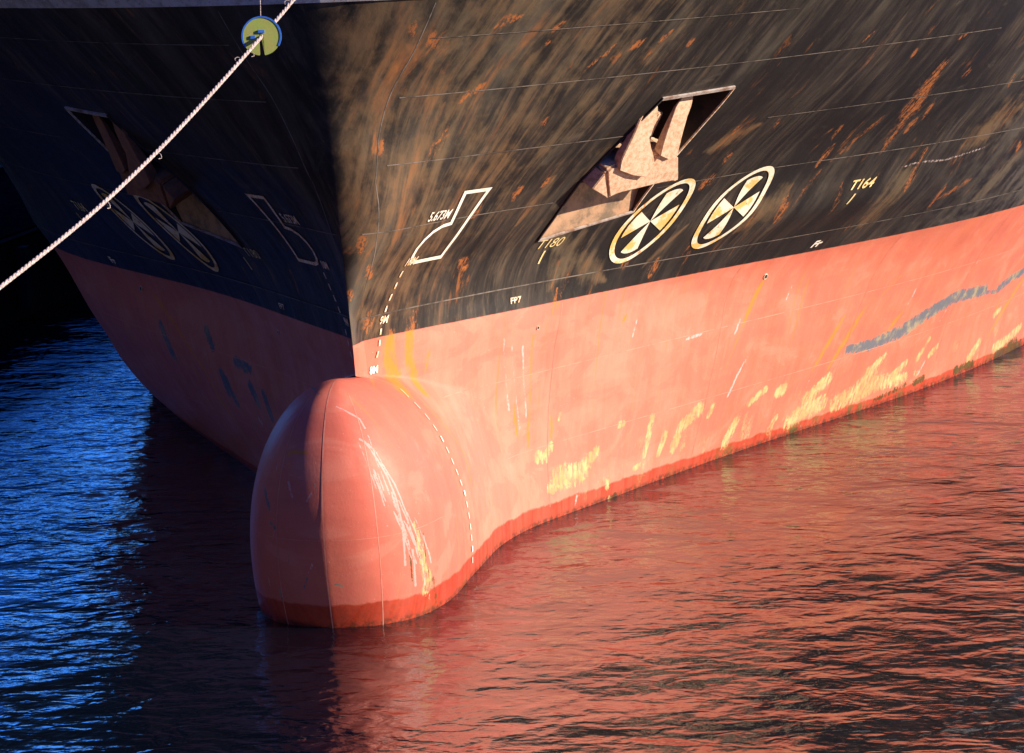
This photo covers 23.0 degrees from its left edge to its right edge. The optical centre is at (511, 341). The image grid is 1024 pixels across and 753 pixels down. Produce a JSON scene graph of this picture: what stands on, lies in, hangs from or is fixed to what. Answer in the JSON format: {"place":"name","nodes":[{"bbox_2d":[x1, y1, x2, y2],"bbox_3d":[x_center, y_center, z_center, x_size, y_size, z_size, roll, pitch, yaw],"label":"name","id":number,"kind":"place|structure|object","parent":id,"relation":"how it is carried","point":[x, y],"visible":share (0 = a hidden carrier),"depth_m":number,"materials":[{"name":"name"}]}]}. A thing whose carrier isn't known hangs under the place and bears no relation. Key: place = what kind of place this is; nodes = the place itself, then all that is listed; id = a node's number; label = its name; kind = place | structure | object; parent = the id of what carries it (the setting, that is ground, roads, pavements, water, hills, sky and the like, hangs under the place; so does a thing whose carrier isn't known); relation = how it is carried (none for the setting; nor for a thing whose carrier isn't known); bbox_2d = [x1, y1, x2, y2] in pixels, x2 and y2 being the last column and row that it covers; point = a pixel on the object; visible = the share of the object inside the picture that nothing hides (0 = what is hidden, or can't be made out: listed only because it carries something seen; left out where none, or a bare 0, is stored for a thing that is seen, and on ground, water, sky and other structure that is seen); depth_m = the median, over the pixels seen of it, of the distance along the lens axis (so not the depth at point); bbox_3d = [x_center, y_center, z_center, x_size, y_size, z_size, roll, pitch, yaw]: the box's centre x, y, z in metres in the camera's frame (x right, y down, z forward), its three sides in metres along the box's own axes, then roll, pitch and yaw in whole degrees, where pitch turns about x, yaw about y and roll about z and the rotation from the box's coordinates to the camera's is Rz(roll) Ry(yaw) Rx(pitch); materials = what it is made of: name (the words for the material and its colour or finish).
{"place":"outdoors","nodes":[
{"label":"outdoors","id":0,"kind":"place"},
{"bbox_2d":[0,261,1023,752],"bbox_3d":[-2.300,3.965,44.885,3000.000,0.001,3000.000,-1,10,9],"label":"water","id":1,"kind":"structure","parent":0,"point":[850,583],"depth_m":41.61,"materials":[{"name":"blue liquid"}]},
{"bbox_2d":[0,167,78,328],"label":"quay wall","id":2,"kind":"structure","parent":1,"relation":"in","point":[46,280],"depth_m":77.54,"materials":[{"name":"concrete"}]},
{"bbox_2d":[0,0,1023,627],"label":"cargo ship","id":3,"kind":"object","parent":1,"relation":"on","point":[400,310],"visible":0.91,"depth_m":46.26,"materials":[{"name":"black paint"}]},
{"bbox_2d":[92,115,191,207],"bbox_3d":[-6.840,-3.414,46.815,1.317,1.873,2.202,-9,11,-34],"label":"stockless anchor","id":4,"kind":"object","parent":3,"relation":"hanging from","point":[154,180],"visible":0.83,"depth_m":46.46,"materials":[{"name":"metal"}]},
{"bbox_2d":[583,96,692,197],"bbox_3d":[2.273,-3.559,45.415,2.202,1.873,1.317,-10,12,-38],"label":"stockless anchor","id":5,"kind":"object","parent":3,"relation":"hanging from","point":[639,156],"visible":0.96,"depth_m":45.24,"materials":[{"name":"metal"}]},
{"bbox_3d":[-13.029,6.467,15.954,0.600,0.630,0.600,-1,10,9],"label":"mooring bollard","id":6,"kind":"object","parent":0,"visible":0},
{"bbox_2d":[0,0,295,289],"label":"mooring rope","id":7,"kind":"object","parent":6,"relation":"attached to","point":[134,173],"visible":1,"depth_m":35.89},
{"bbox_2d":[241,0,281,54],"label":"rat guard","id":8,"kind":"object","parent":7,"relation":"attached to","point":[268,29],"visible":0.98,"depth_m":39.29,"materials":[{"name":"green paint"}]}
]}

